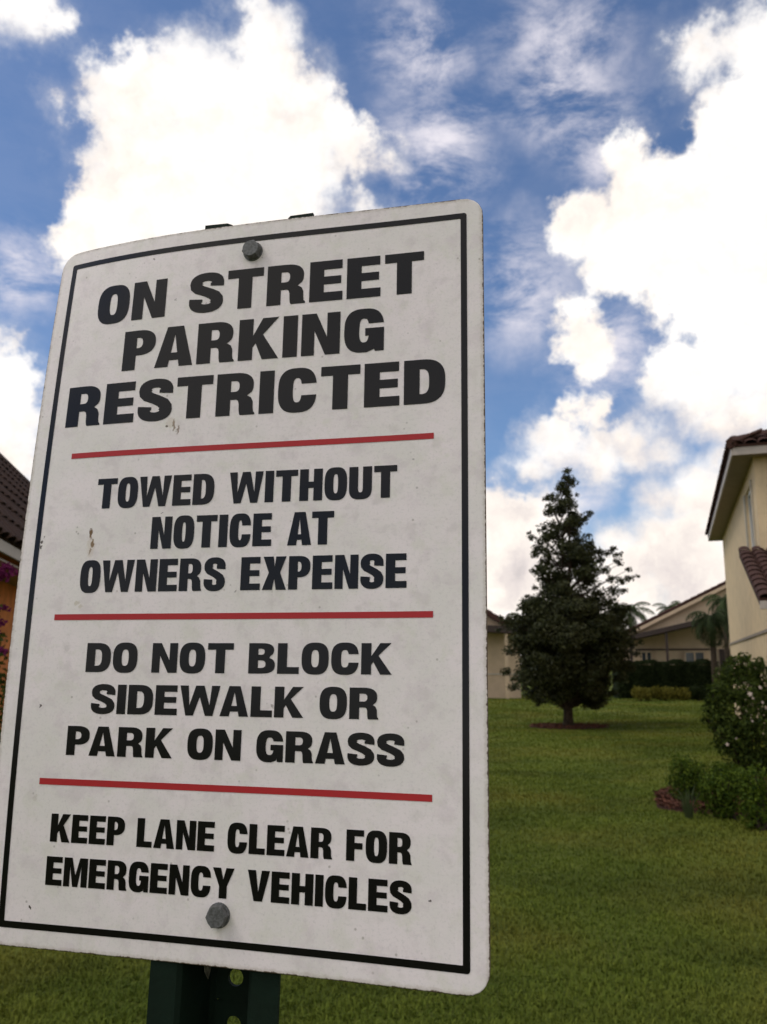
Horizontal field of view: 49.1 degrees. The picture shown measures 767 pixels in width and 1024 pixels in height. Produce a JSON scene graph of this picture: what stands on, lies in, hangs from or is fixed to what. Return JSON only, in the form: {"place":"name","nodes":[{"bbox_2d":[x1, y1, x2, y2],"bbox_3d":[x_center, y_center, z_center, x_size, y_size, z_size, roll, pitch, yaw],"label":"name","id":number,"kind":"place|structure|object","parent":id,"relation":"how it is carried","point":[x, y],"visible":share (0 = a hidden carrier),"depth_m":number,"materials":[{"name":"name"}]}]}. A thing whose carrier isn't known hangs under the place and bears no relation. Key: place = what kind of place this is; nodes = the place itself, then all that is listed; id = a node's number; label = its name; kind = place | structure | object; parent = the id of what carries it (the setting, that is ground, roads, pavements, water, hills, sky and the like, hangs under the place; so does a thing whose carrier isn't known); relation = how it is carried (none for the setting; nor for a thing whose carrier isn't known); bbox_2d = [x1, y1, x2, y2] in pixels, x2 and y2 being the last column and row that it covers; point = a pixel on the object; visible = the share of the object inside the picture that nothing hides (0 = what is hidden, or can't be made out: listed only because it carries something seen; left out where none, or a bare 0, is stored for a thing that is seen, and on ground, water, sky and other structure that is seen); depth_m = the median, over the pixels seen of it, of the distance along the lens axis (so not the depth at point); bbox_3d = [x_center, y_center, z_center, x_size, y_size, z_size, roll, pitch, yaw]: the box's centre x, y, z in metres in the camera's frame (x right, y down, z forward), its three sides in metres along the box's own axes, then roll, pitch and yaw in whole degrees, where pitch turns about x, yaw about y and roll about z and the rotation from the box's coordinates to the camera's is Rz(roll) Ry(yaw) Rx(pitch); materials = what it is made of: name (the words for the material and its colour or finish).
{"place":"outdoors","nodes":[
{"label":"outdoors","id":0,"kind":"place"},
{"bbox_2d":[0,669,766,1023],"bbox_3d":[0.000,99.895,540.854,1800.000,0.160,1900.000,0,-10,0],"label":"lawn","id":1,"kind":"structure","parent":0,"point":[576,847],"depth_m":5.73,"materials":[{"name":"green plant"}]},
{"bbox_2d":[0,562,18,735],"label":"bougainvillea","id":2,"kind":"object","parent":1,"relation":"on","point":[4,568],"visible":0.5,"depth_m":6.77,"materials":[{"name":"purple plant"}]},
{"bbox_2d":[0,453,29,724],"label":"house","id":3,"kind":"structure","parent":1,"relation":"on","point":[14,486],"depth_m":10.28,"materials":[{"name":"brown tile"}]},
{"bbox_2d":[0,199,490,1023],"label":"parking sign","id":4,"kind":"object","parent":1,"relation":"on","point":[244,723],"visible":1,"depth_m":0.51,"materials":[{"name":"white metal"},{"name":"black ink"},{"name":"red ink"}]},
{"bbox_2d":[487,609,520,698],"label":"house","id":5,"kind":"structure","parent":1,"relation":"on","point":[498,682],"depth_m":39.80,"materials":[{"name":"beige paint"}]},
{"bbox_2d":[506,612,527,690],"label":"palm tree","id":6,"kind":"object","parent":1,"relation":"on","point":[522,658],"visible":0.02,"depth_m":51.83,"materials":[{"name":"green plant"}]},
{"bbox_2d":[495,467,643,725],"bbox_3d":[4.846,2.191,22.023,3.899,6.929,3.245,7,-12,-33],"label":"magnolia tree","id":7,"kind":"object","parent":1,"relation":"on","point":[567,639],"visible":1,"depth_m":21.38,"materials":[{"name":"green plant"}]},
{"bbox_2d":[530,724,608,729],"bbox_3d":[4.716,5.464,21.396,2.078,0.053,1.576,0,-10,0],"label":"mulch ring","id":8,"kind":"object","parent":1,"relation":"on","point":[582,728],"visible":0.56,"depth_m":20.92,"materials":[{"name":"brown wood"}]},
{"bbox_2d":[528,722,609,728],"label":"mulch chips","id":9,"kind":"object","parent":8,"relation":"on","point":[549,724],"visible":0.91,"depth_m":21.23,"materials":[{"name":"brown wood"}]},
{"bbox_2d":[618,601,655,627],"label":"palm tree","id":10,"kind":"object","parent":1,"relation":"on","point":[640,615],"visible":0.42,"depth_m":51.36,"materials":[{"name":"green plant"}]},
{"bbox_2d":[631,685,654,700],"bbox_3d":[10.937,7.688,35.455,0.981,0.731,0.840,0,-10,0],"label":"mound shrub","id":11,"kind":"object","parent":1,"relation":"on","point":[645,693],"visible":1,"depth_m":35.34,"materials":[{"name":"green plant"}]},
{"bbox_2d":[651,685,676,700],"bbox_3d":[11.783,7.680,35.410,1.148,0.735,0.716,-6,-12,31],"label":"mound shrub","id":12,"kind":"object","parent":1,"relation":"on","point":[666,693],"visible":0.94,"depth_m":35.26,"materials":[{"name":"green plant"}]},
{"bbox_2d":[652,602,678,612],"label":"palm tree","id":13,"kind":"object","parent":1,"relation":"on","point":[665,607],"visible":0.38,"depth_m":61.75,"materials":[{"name":"green plant"}]},
{"bbox_2d":[612,659,719,699],"bbox_3d":[12.603,7.510,37.638,4.646,1.890,1.544,0,-10,0],"label":"hedge","id":14,"kind":"object","parent":1,"relation":"on","point":[679,673],"visible":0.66,"depth_m":37.24,"materials":[{"name":"green plant"}]},
{"bbox_2d":[623,580,732,686],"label":"house","id":15,"kind":"structure","parent":1,"relation":"on","point":[666,635],"depth_m":41.42,"materials":[{"name":"beige paint"}]},
{"bbox_2d":[640,651,652,664],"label":"window","id":16,"kind":"structure","parent":15,"relation":"in","point":[644,655],"depth_m":41.75,"materials":[{"name":"grey glass"}]},
{"bbox_2d":[684,651,705,661],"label":"window","id":17,"kind":"structure","parent":15,"relation":"in","point":[692,656],"depth_m":41.04,"materials":[{"name":"grey glass"}]},
{"bbox_2d":[719,649,729,685],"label":"door","id":18,"kind":"structure","parent":15,"relation":"in","point":[721,651],"depth_m":40.64,"materials":[{"name":"brown metal"}]},
{"bbox_2d":[672,686,691,700],"bbox_3d":[12.600,7.696,35.437,0.987,0.715,0.745,0,-10,0],"label":"mound shrub","id":19,"kind":"object","parent":1,"relation":"on","point":[683,694],"visible":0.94,"depth_m":35.32,"materials":[{"name":"green plant"}]},
{"bbox_2d":[671,785,699,818],"bbox_3d":[3.009,2.870,8.417,0.370,0.384,0.444,5,-11,-25],"label":"spiky plant","id":20,"kind":"object","parent":1,"relation":"on","point":[688,812],"visible":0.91,"depth_m":8.35,"materials":[{"name":"green plant"}]},
{"bbox_2d":[690,684,706,700],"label":"mound shrub","id":21,"kind":"object","parent":1,"relation":"on","point":[696,694],"visible":0.95,"depth_m":35.37,"materials":[{"name":"green plant"}]},
{"bbox_2d":[685,609,729,696],"bbox_3d":[12.889,5.656,32.501,1.951,3.796,1.900,0,-10,0],"label":"palm tree","id":22,"kind":"object","parent":1,"relation":"on","point":[711,625],"visible":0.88,"depth_m":32.45,"materials":[{"name":"green plant"}]},
{"bbox_2d":[652,777,766,815],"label":"mulch bed","id":23,"kind":"object","parent":1,"relation":"on","point":[676,809],"visible":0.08,"depth_m":8.90,"materials":[{"name":"brown wood"}]},
{"bbox_2d":[665,752,710,799],"bbox_3d":[3.423,3.005,9.420,0.530,0.598,0.550,0,-10,0],"label":"bush","id":24,"kind":"object","parent":23,"relation":"on","point":[687,778],"visible":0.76,"depth_m":9.33,"materials":[{"name":"green plant"}]},
{"bbox_2d":[707,760,748,789],"bbox_3d":[4.155,3.227,10.116,0.524,0.466,0.629,0,-10,0],"label":"bush","id":25,"kind":"object","parent":23,"relation":"on","point":[717,769],"visible":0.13,"depth_m":10.09,"materials":[{"name":"green plant"}]},
{"bbox_2d":[701,594,732,698],"bbox_3d":[14.602,5.765,35.577,1.689,4.682,1.774,6,-12,-30],"label":"palm tree","id":26,"kind":"object","parent":1,"relation":"on","point":[719,604],"visible":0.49,"depth_m":35.69,"materials":[{"name":"green plant"}]},
{"bbox_2d":[694,767,750,820],"bbox_3d":[3.395,2.834,8.408,0.566,0.540,0.425,-7,-12,33],"label":"bush","id":27,"kind":"object","parent":1,"relation":"on","point":[723,800],"visible":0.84,"depth_m":8.36,"materials":[{"name":"green plant"}]},
{"bbox_2d":[699,651,766,775],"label":"flowering shrub","id":28,"kind":"object","parent":1,"relation":"on","point":[736,731],"visible":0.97,"depth_m":11.94,"materials":[{"name":"green plant"}]},
{"bbox_2d":[705,428,766,733],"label":"house","id":29,"kind":"structure","parent":1,"relation":"on","point":[737,522],"depth_m":18.96,"materials":[{"name":"paint"}]},
{"bbox_2d":[748,491,753,546],"bbox_3d":[8.066,0.165,18.242,0.070,1.400,1.600,-3,-11,19],"label":"window","id":30,"kind":"structure","parent":29,"relation":"in","point":[749,499],"depth_m":18.91,"materials":[{"name":"white"}]},
{"bbox_2d":[736,760,766,832],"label":"bush","id":31,"kind":"object","parent":1,"relation":"on","point":[754,804],"visible":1,"depth_m":7.75,"materials":[{"name":"green plant"}]},
{"bbox_2d":[0,0,766,648],"label":"sky","id":32,"kind":"structure","parent":0,"point":[612,154],"materials":[{"name":"blue"}]}
]}

